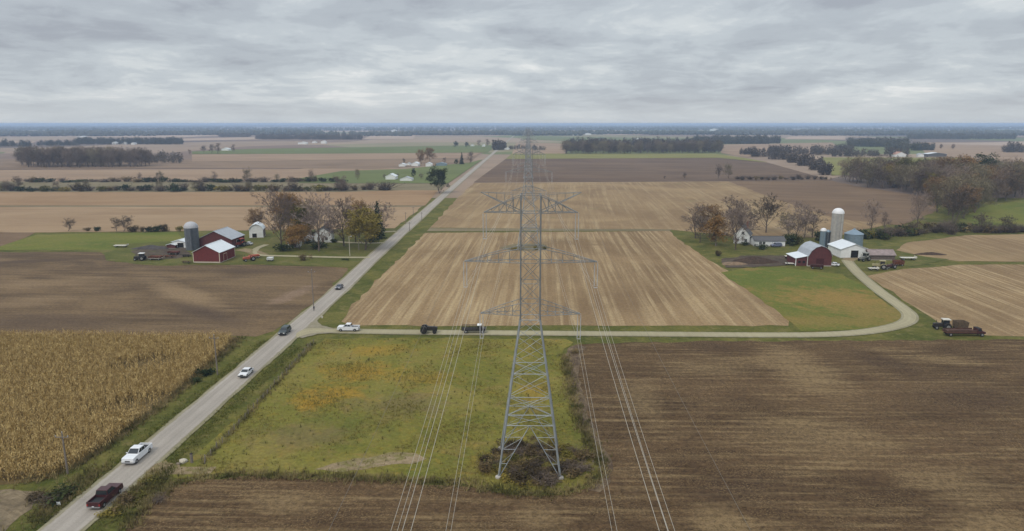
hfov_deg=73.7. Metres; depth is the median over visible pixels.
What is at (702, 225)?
bare tree
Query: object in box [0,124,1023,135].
horizon woods
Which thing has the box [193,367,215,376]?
shrub
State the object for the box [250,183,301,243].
bare tree
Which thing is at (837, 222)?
silo
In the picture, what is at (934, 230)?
shrub
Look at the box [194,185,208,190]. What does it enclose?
shrub
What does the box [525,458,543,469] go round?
shrub
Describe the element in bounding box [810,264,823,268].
barn wagon
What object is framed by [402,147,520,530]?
conductor bundle
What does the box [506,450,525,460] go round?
shrub
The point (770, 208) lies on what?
bare tree
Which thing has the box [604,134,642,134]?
field
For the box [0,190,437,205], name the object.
orange field
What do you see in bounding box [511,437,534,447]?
shrub
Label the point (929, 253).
brush pile
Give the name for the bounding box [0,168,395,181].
grain field
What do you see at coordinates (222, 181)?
shrub
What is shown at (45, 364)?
corn plants
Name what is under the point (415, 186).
fallow strip
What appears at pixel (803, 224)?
bare tree
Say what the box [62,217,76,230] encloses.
bare tree
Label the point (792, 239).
shrub
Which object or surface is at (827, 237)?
silo
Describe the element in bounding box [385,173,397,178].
farmhouse
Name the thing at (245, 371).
sedan
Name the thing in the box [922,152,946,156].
long barn
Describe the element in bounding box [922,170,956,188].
bare tree
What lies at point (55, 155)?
bare tree
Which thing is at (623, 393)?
conductor bundle
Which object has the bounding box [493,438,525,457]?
shrub
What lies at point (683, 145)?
bare tree
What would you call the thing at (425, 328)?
tractor
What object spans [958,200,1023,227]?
pasture
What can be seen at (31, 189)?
shrub
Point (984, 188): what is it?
broadleaf tree
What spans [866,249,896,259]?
shed
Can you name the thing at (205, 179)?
shrub
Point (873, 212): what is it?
bare tree
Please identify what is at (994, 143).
field
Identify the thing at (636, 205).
bean field
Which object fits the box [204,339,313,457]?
wire fence
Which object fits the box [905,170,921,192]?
bare tree
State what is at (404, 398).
meadow weeds
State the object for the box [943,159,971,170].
broadleaf tree
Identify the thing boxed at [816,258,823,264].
door
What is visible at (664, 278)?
bean field
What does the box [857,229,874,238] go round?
shrub
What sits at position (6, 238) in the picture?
soil strip
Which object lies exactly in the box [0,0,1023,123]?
sky
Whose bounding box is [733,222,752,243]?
gabled house
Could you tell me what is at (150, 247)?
silage heap
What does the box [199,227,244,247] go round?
dark red barn
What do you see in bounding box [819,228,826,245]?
silo
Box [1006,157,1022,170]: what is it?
bare tree
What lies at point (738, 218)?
bare tree
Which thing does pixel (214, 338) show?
utility pole
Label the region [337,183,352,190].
shrub
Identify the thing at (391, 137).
field
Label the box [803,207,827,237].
bare tree
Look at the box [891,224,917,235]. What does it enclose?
shrub
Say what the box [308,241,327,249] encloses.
shrub
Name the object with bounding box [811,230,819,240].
shrub
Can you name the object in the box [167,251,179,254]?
red wagon
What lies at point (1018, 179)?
autumn tree
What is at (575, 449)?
shrub
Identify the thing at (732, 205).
bare tree
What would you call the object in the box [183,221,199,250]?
silo
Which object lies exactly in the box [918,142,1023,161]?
field
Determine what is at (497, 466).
shrub
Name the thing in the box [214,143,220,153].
bare tree
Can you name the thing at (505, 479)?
shrub
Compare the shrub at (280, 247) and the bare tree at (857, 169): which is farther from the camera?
the bare tree at (857, 169)
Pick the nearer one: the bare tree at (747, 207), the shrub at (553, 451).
the shrub at (553, 451)
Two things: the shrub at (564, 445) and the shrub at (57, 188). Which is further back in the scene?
the shrub at (57, 188)
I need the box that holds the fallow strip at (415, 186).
[0,181,450,191]
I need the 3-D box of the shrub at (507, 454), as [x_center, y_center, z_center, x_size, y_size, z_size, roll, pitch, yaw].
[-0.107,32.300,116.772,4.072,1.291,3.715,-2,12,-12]
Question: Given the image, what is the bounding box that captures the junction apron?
[299,319,334,337]
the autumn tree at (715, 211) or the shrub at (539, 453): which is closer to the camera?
the shrub at (539, 453)
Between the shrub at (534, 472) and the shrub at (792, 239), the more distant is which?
the shrub at (792, 239)
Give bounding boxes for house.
[400,176,413,180]
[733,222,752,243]
[750,236,785,245]
[891,151,905,156]
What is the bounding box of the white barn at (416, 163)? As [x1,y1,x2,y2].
[411,161,419,165]
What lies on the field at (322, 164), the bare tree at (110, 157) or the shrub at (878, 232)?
the bare tree at (110, 157)
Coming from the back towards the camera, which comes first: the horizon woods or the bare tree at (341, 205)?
the horizon woods
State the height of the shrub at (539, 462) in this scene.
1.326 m
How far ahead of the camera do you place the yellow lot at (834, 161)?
1048.90 m
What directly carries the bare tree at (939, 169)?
on the ground at (489, 164)
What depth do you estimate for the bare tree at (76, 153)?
890.06 m
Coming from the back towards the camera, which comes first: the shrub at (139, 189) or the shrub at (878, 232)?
the shrub at (139, 189)
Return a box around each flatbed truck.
[461,323,485,332]
[942,326,985,336]
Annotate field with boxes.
[0,152,481,168]
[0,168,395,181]
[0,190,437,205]
[0,207,419,232]
[0,252,347,336]
[90,135,217,137]
[125,339,1023,530]
[183,137,257,140]
[192,145,492,153]
[192,153,478,160]
[341,231,788,325]
[364,135,414,138]
[430,181,887,236]
[475,158,827,181]
[512,142,565,153]
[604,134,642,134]
[721,142,844,156]
[729,181,937,224]
[785,136,844,139]
[897,234,1023,261]
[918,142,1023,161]
[940,141,1023,144]
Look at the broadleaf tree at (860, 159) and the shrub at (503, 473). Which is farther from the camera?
the broadleaf tree at (860, 159)
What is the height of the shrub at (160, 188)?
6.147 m
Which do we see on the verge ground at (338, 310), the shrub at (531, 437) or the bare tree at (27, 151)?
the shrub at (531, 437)
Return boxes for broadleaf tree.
[11,146,24,161]
[81,179,90,186]
[84,146,95,165]
[86,149,102,166]
[155,171,164,178]
[242,168,251,181]
[276,199,322,234]
[338,204,383,249]
[425,164,449,192]
[561,140,570,153]
[597,140,608,152]
[617,142,626,153]
[656,142,664,151]
[694,141,704,152]
[714,140,724,152]
[722,162,732,178]
[778,209,796,235]
[838,156,859,181]
[851,153,871,181]
[857,161,880,186]
[862,155,886,184]
[870,154,883,180]
[881,164,896,187]
[888,160,912,191]
[894,155,919,184]
[896,163,915,190]
[901,162,934,194]
[911,166,938,188]
[923,171,943,192]
[924,181,948,211]
[934,171,974,214]
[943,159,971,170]
[953,168,984,210]
[966,175,1000,212]
[969,164,997,195]
[973,152,1001,169]
[973,172,994,206]
[975,161,1002,191]
[998,161,1022,169]
[1012,163,1023,197]
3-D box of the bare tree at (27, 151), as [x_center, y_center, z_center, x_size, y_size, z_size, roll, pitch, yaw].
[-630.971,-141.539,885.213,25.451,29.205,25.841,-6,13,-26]
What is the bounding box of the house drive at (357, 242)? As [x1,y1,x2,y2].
[335,241,384,242]
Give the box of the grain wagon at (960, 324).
[952,320,969,327]
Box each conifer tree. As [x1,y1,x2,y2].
[368,201,386,239]
[459,152,464,163]
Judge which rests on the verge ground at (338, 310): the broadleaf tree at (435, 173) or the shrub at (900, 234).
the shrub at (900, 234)
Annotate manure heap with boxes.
[722,262,745,264]
[732,257,778,263]
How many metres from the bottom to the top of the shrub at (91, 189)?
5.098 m
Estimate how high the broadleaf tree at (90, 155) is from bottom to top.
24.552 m
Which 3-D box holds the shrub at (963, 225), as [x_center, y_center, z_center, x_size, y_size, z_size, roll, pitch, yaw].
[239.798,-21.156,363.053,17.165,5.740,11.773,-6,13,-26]
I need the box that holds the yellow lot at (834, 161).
[821,157,1002,174]
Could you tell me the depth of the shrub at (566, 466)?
112.20 m
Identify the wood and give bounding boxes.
[0,136,183,146]
[45,150,183,162]
[218,132,362,139]
[491,139,545,149]
[564,136,723,152]
[693,134,780,143]
[739,143,909,174]
[846,132,1017,150]
[1001,141,1023,151]
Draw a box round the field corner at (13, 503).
[0,489,37,530]
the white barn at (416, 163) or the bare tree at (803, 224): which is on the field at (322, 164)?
the white barn at (416, 163)
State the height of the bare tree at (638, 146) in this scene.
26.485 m
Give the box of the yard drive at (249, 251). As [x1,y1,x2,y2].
[236,248,266,254]
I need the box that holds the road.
[40,135,514,530]
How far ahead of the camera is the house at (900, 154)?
1166.54 m
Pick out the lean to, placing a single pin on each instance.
(171, 245)
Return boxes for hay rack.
[897,256,916,259]
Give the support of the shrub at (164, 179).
on the fallow strip at (415, 186)
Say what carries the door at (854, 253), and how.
in the machine shed at (841, 248)
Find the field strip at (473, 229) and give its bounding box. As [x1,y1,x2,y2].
[427,228,672,230]
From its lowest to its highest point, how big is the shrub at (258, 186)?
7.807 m
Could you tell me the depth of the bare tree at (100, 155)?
892.54 m
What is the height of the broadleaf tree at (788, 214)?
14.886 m
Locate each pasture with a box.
[0,232,181,249]
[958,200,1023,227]
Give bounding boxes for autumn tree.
[243,207,263,225]
[268,191,307,233]
[281,226,300,245]
[284,219,311,248]
[348,197,371,237]
[415,148,424,161]
[423,147,435,159]
[694,214,732,245]
[696,202,723,237]
[888,164,900,187]
[922,176,948,205]
[929,155,973,170]
[942,183,983,215]
[950,154,981,165]
[981,165,1003,182]
[983,170,1011,196]
[999,175,1017,196]
[1002,166,1023,196]
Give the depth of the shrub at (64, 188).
574.47 m
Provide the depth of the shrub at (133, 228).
360.22 m
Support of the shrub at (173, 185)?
on the fallow strip at (415, 186)
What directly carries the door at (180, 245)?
in the open shed at (180, 243)
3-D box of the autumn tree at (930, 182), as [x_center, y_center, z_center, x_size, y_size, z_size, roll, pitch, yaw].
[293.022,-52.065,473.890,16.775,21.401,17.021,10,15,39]
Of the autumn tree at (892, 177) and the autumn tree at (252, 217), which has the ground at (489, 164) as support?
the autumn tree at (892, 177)
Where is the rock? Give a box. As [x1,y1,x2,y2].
[179,458,187,463]
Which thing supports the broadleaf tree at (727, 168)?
on the plum field at (622, 169)
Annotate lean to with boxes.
[167,243,177,247]
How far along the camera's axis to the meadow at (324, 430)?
135.34 m
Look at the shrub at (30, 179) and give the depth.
661.93 m
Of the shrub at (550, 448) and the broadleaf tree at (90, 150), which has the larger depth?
the broadleaf tree at (90, 150)
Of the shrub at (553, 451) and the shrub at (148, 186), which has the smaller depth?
the shrub at (553, 451)
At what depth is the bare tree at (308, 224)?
330.60 m
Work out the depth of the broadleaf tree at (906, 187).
580.42 m
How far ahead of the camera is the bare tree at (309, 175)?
664.71 m
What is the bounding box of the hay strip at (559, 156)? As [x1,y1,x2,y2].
[506,154,763,161]
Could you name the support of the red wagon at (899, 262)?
on the machine yard at (866, 264)
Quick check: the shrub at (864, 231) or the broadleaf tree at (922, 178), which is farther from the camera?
the broadleaf tree at (922, 178)
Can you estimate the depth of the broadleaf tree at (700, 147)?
1313.60 m
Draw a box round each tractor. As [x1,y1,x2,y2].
[133,253,146,260]
[236,238,245,246]
[243,255,255,261]
[420,324,437,333]
[858,252,870,261]
[872,260,886,269]
[887,263,896,268]
[932,318,951,329]
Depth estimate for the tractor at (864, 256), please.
282.45 m
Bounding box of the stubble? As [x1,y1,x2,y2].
[868,264,1023,335]
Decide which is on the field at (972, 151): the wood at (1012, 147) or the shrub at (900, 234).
the wood at (1012, 147)
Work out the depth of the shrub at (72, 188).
579.28 m
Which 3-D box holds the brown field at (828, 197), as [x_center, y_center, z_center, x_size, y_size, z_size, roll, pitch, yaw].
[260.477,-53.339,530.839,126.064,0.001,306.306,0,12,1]
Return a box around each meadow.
[171,337,597,491]
[721,267,900,330]
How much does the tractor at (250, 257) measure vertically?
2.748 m
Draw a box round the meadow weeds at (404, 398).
[197,338,582,481]
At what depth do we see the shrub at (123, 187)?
578.54 m
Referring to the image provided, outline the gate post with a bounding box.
[189,453,192,462]
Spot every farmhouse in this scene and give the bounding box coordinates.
[314,223,333,242]
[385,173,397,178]
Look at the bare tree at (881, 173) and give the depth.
596.18 m
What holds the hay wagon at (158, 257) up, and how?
on the barnyard
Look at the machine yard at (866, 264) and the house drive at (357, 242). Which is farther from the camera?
the house drive at (357, 242)
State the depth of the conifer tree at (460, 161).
952.20 m
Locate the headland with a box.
[566,344,612,491]
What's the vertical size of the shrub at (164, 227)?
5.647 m
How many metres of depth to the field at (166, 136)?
2970.09 m
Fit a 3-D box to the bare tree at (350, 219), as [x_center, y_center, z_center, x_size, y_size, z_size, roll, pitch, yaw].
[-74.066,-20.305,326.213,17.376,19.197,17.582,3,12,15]
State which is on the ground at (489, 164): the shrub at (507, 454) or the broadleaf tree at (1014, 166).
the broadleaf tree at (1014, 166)
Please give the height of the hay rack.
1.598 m
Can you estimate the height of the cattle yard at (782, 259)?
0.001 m
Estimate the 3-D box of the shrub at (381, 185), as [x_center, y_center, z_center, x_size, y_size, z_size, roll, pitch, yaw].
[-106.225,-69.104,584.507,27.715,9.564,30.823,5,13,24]
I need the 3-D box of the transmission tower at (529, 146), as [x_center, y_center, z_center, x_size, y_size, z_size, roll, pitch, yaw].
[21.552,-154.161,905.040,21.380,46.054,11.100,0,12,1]
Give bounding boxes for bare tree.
[13,150,23,164]
[13,176,23,185]
[14,147,34,166]
[31,149,48,166]
[36,148,52,166]
[48,146,61,165]
[49,147,66,166]
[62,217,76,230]
[67,149,86,167]
[71,147,82,164]
[79,152,91,166]
[93,149,105,166]
[94,151,107,166]
[96,148,117,166]
[102,149,117,166]
[111,146,125,165]
[111,218,121,230]
[119,215,134,230]
[122,148,134,166]
[123,147,141,165]
[130,150,142,165]
[135,147,147,164]
[141,150,150,165]
[144,152,155,164]
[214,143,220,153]
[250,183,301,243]
[287,176,298,190]
[290,191,335,250]
[297,210,319,235]
[307,169,316,178]
[320,209,341,238]
[326,194,358,245]
[333,176,342,190]
[336,175,346,188]
[336,206,366,241]
[365,201,396,226]
[573,142,582,149]
[578,141,587,153]
[584,140,591,153]
[634,141,642,151]
[678,142,687,152]
[680,202,710,238]
[693,216,709,242]
[716,164,722,176]
[720,195,756,232]
[721,203,754,249]
[730,199,762,229]
[748,191,786,232]
[777,199,815,234]
[793,203,817,238]
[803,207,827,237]
[838,158,847,179]
[847,163,865,183]
[858,199,886,229]
[859,157,883,183]
[870,164,891,188]
[879,154,899,183]
[881,212,892,226]
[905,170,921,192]
[907,189,934,226]
[908,163,935,193]
[915,158,937,187]
[921,165,949,180]
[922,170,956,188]
[930,164,958,189]
[937,185,977,219]
[940,168,970,202]
[946,185,977,223]
[972,212,993,226]
[986,165,1016,201]
[996,214,1017,232]
[1000,164,1023,199]
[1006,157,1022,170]
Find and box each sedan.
[238,367,253,376]
[335,284,343,289]
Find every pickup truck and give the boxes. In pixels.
[86,483,123,507]
[121,443,152,463]
[337,323,359,331]
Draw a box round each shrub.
[3,182,20,190]
[11,175,47,181]
[12,185,30,190]
[22,486,52,502]
[23,188,39,191]
[27,487,82,507]
[32,185,50,190]
[41,187,67,191]
[43,479,82,506]
[45,178,55,181]
[45,186,71,190]
[52,177,68,181]
[61,183,78,190]
[71,183,90,190]
[76,186,96,190]
[93,177,113,181]
[94,184,107,190]
[94,497,132,517]
[106,486,139,513]
[115,176,135,181]
[116,184,130,190]
[126,224,138,231]
[127,487,166,502]
[133,185,150,190]
[136,183,154,190]
[137,472,163,484]
[141,176,155,181]
[146,185,170,190]
[147,491,170,503]
[149,225,162,231]
[153,176,170,181]
[157,224,169,231]
[164,182,179,189]
[166,187,188,191]
[177,181,188,190]
[189,376,204,382]
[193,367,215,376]
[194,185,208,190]
[198,176,211,181]
[205,184,216,190]
[213,179,230,182]
[213,183,231,190]
[226,183,244,190]
[234,186,256,190]
[243,184,263,190]
[255,176,274,181]
[262,183,280,190]
[273,243,293,250]
[279,184,302,190]
[298,253,312,260]
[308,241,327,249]
[310,183,327,190]
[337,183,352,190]
[350,185,364,189]
[364,181,377,189]
[365,237,379,242]
[373,180,404,190]
[473,457,496,474]
[474,449,491,462]
[475,452,503,466]
[483,457,508,473]
[487,444,500,454]
[490,465,510,478]
[492,450,510,461]
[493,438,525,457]
[496,438,522,447]
[498,448,518,457]
[498,453,519,464]
[499,473,510,483]
[502,452,539,466]
[503,463,522,473]
[504,457,520,471]
[504,463,540,486]
[506,443,530,457]
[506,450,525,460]
[509,476,548,489]
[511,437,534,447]
[511,455,538,477]
[516,467,555,480]
[517,435,541,451]
[521,445,541,455]
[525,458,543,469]
[525,464,540,477]
[529,455,544,465]
[529,477,545,486]
[531,438,550,448]
[531,464,562,487]
[533,469,574,482]
[534,446,552,456]
[537,442,565,454]
[538,464,557,476]
[540,454,561,461]
[542,446,562,458]
[543,445,576,458]
[547,434,558,445]
[547,461,564,473]
[551,455,580,471]
[554,442,571,449]
[559,456,591,469]
[563,464,592,478]
[566,442,595,460]
[567,444,584,455]
[568,348,578,352]
[568,452,605,478]
[754,243,768,249]
[783,232,798,245]
[786,234,803,243]
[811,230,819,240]
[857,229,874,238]
[867,229,879,237]
[872,227,892,238]
[875,225,895,238]
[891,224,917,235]
[893,228,909,236]
[901,221,919,227]
[911,226,927,235]
[915,220,939,230]
[923,225,946,232]
[932,221,958,232]
[938,222,961,234]
[947,222,974,232]
[952,220,976,230]
[969,223,983,232]
[970,226,1000,233]
[989,225,1009,232]
[1004,224,1022,232]
[1011,223,1021,232]
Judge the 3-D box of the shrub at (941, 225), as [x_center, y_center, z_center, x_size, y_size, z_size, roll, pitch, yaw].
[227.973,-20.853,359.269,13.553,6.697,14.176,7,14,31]
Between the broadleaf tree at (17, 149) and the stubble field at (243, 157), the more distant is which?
the stubble field at (243, 157)
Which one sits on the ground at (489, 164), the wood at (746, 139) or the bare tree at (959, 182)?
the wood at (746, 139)
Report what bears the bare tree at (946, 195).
on the verge ground at (338, 310)
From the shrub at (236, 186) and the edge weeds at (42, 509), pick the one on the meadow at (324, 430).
the edge weeds at (42, 509)
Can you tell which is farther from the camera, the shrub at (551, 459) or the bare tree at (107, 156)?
the bare tree at (107, 156)
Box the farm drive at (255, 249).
[252,244,369,257]
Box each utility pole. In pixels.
[55,431,68,473]
[209,335,218,374]
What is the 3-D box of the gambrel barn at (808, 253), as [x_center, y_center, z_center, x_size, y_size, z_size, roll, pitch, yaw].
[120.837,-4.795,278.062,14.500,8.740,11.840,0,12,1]
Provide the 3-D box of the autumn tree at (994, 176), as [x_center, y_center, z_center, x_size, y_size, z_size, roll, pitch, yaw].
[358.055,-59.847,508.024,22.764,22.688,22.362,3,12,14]
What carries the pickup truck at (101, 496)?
on the road
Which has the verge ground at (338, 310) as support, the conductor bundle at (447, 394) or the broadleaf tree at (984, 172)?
the broadleaf tree at (984, 172)
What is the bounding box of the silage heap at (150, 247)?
[132,245,168,249]
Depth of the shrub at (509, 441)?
120.14 m
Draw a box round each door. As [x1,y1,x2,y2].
[177,243,183,247]
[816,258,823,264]
[850,250,858,257]
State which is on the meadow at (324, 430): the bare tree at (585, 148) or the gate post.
the gate post
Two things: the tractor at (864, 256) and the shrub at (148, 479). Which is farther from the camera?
the tractor at (864, 256)
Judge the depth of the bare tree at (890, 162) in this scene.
641.84 m
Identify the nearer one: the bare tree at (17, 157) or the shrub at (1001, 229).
the shrub at (1001, 229)
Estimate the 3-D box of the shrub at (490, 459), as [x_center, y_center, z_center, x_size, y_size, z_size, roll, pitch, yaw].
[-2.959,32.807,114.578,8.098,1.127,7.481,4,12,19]
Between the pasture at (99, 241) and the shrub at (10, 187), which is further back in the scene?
the shrub at (10, 187)
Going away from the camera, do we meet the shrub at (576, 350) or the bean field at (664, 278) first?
the shrub at (576, 350)
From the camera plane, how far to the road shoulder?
144.75 m
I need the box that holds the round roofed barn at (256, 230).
[249,222,265,237]
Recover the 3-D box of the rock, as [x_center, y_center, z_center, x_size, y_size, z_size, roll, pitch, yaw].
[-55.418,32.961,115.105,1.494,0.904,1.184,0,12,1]
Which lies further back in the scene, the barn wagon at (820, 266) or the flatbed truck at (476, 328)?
the barn wagon at (820, 266)
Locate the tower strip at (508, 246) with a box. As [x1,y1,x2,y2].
[500,244,548,250]
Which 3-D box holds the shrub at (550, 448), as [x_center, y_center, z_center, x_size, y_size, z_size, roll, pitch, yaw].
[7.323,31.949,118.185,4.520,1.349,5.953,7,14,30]
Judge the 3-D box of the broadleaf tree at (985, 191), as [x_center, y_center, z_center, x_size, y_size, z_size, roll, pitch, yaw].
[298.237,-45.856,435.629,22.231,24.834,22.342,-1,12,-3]
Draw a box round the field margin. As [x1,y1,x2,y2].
[0,205,423,206]
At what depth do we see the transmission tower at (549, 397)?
108.66 m
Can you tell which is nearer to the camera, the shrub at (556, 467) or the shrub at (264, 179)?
the shrub at (556, 467)
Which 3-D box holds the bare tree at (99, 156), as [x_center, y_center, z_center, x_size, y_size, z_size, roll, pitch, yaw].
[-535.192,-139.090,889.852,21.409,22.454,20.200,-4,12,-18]
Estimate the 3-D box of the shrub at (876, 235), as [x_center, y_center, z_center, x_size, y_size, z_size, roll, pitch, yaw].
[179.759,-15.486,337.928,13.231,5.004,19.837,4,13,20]
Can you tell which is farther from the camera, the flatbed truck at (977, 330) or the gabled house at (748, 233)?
the gabled house at (748, 233)
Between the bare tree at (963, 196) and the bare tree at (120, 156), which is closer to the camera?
the bare tree at (963, 196)
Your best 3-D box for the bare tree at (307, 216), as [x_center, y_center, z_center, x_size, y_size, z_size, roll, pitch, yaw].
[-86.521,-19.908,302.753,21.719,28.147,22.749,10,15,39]
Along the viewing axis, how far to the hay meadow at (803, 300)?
222.74 m
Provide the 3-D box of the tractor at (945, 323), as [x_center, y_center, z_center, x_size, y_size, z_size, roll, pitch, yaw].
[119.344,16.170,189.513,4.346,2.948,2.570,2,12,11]
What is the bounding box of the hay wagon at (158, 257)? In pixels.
[148,255,162,259]
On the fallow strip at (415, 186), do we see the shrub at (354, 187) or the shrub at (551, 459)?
the shrub at (354, 187)
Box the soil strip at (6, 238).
[0,232,33,245]
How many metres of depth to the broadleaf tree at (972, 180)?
443.20 m
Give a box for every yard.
[8,228,398,266]
[721,255,789,267]
[833,255,947,270]
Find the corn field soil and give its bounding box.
[0,335,242,484]
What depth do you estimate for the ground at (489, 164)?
1859.91 m
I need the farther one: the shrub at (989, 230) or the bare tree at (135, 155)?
the bare tree at (135, 155)
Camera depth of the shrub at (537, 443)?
119.64 m
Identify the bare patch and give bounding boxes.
[317,452,425,471]
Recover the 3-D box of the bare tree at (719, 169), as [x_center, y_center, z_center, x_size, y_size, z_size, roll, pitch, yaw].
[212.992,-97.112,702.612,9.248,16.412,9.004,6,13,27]
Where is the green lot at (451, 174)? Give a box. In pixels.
[299,160,480,182]
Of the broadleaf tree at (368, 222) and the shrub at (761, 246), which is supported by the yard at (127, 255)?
the broadleaf tree at (368, 222)
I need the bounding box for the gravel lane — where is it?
[296,260,916,337]
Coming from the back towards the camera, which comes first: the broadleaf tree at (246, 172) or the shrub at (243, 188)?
the broadleaf tree at (246, 172)
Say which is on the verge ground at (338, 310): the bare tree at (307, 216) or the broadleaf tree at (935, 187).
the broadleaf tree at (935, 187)
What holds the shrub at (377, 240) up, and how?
on the verge ground at (338, 310)
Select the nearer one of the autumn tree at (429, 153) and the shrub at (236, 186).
the shrub at (236, 186)
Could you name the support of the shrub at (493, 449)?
on the verge ground at (338, 310)
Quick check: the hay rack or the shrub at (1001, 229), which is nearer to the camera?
the hay rack
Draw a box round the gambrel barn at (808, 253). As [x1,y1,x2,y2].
[786,241,832,265]
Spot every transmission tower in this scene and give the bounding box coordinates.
[463,192,597,479]
[505,147,552,249]
[517,138,539,199]
[520,134,536,178]
[522,132,534,166]
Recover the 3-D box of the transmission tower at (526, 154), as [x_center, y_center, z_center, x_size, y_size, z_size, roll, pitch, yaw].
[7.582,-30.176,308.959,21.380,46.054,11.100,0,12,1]
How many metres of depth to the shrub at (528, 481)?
107.77 m
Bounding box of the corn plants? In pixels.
[0,328,232,480]
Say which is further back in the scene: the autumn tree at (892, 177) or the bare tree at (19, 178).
the autumn tree at (892, 177)
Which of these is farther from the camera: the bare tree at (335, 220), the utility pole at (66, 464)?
the bare tree at (335, 220)
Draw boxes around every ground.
[0,124,1023,197]
[0,198,1023,530]
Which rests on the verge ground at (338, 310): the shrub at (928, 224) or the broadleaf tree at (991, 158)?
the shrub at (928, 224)
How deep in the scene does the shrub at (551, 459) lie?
115.57 m
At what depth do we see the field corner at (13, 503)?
102.11 m
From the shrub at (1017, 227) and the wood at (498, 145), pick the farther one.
the wood at (498, 145)
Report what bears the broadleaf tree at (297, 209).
on the yard at (127, 255)
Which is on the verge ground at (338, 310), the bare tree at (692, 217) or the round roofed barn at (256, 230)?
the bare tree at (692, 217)
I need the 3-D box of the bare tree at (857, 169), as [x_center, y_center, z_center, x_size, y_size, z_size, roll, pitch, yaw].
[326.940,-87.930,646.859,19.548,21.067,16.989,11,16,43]
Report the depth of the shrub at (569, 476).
109.72 m
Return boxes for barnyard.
[131,246,190,259]
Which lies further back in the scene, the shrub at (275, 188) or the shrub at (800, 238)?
the shrub at (275, 188)
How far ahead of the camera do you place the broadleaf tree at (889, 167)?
605.55 m
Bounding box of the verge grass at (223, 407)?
[27,338,306,530]
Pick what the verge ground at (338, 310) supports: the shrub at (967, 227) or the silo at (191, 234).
the shrub at (967, 227)
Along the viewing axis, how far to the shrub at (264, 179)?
664.61 m
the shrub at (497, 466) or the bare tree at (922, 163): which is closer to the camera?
the shrub at (497, 466)
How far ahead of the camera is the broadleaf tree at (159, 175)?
665.88 m
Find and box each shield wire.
[331,141,517,524]
[536,137,750,530]
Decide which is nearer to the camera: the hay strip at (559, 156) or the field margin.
the field margin
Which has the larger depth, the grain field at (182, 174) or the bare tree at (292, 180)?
the grain field at (182, 174)
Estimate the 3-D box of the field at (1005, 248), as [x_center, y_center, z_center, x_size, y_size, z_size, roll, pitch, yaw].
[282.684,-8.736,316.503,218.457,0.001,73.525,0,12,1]
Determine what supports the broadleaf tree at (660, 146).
on the ground at (489, 164)
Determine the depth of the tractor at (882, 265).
266.63 m
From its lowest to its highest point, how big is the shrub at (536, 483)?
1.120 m
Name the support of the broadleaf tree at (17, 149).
on the field at (322, 164)
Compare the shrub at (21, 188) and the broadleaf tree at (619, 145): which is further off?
the broadleaf tree at (619, 145)
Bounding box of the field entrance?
[147,459,215,475]
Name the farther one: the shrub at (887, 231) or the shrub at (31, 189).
the shrub at (31, 189)
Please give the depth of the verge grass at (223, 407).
132.40 m
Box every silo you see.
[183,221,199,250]
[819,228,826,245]
[825,230,830,246]
[830,208,844,242]
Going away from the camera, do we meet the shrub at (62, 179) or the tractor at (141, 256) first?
the tractor at (141, 256)
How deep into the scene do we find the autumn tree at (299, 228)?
306.92 m
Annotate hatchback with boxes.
[278,325,291,334]
[770,242,781,246]
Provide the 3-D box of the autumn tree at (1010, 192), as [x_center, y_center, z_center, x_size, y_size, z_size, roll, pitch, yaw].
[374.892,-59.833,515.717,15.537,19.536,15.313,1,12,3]
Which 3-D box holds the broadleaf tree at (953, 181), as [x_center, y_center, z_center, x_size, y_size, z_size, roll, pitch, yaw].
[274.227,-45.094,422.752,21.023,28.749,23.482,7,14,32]
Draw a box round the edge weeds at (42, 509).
[2,334,612,530]
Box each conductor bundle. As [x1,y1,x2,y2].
[391,149,519,530]
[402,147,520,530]
[446,142,524,527]
[536,145,674,530]
[536,148,667,530]
[536,161,616,528]
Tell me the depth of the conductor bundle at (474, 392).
88.47 m
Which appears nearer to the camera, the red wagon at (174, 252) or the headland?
the headland
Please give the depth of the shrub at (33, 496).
103.90 m
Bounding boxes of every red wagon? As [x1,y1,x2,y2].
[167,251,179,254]
[892,260,904,265]
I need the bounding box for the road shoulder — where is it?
[37,137,512,530]
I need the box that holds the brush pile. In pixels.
[913,252,945,254]
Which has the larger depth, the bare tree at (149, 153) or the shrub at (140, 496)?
the bare tree at (149, 153)
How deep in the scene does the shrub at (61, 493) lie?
103.72 m
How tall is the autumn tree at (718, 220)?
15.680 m
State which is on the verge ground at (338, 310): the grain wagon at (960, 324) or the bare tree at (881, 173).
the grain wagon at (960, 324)
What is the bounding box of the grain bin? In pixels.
[844,228,863,246]
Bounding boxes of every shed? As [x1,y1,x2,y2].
[172,238,185,247]
[436,162,446,165]
[828,239,867,257]
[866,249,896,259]
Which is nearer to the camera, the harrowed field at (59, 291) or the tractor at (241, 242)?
the harrowed field at (59, 291)
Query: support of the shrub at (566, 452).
on the verge ground at (338, 310)
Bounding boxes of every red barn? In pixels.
[191,239,234,262]
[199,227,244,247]
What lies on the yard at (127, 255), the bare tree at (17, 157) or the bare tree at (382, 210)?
the bare tree at (382, 210)
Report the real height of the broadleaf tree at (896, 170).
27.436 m
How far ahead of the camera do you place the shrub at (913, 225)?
355.84 m
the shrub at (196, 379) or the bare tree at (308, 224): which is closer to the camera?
the shrub at (196, 379)
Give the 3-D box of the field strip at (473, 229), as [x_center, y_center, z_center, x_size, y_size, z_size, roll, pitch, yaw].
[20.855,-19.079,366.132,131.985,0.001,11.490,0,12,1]

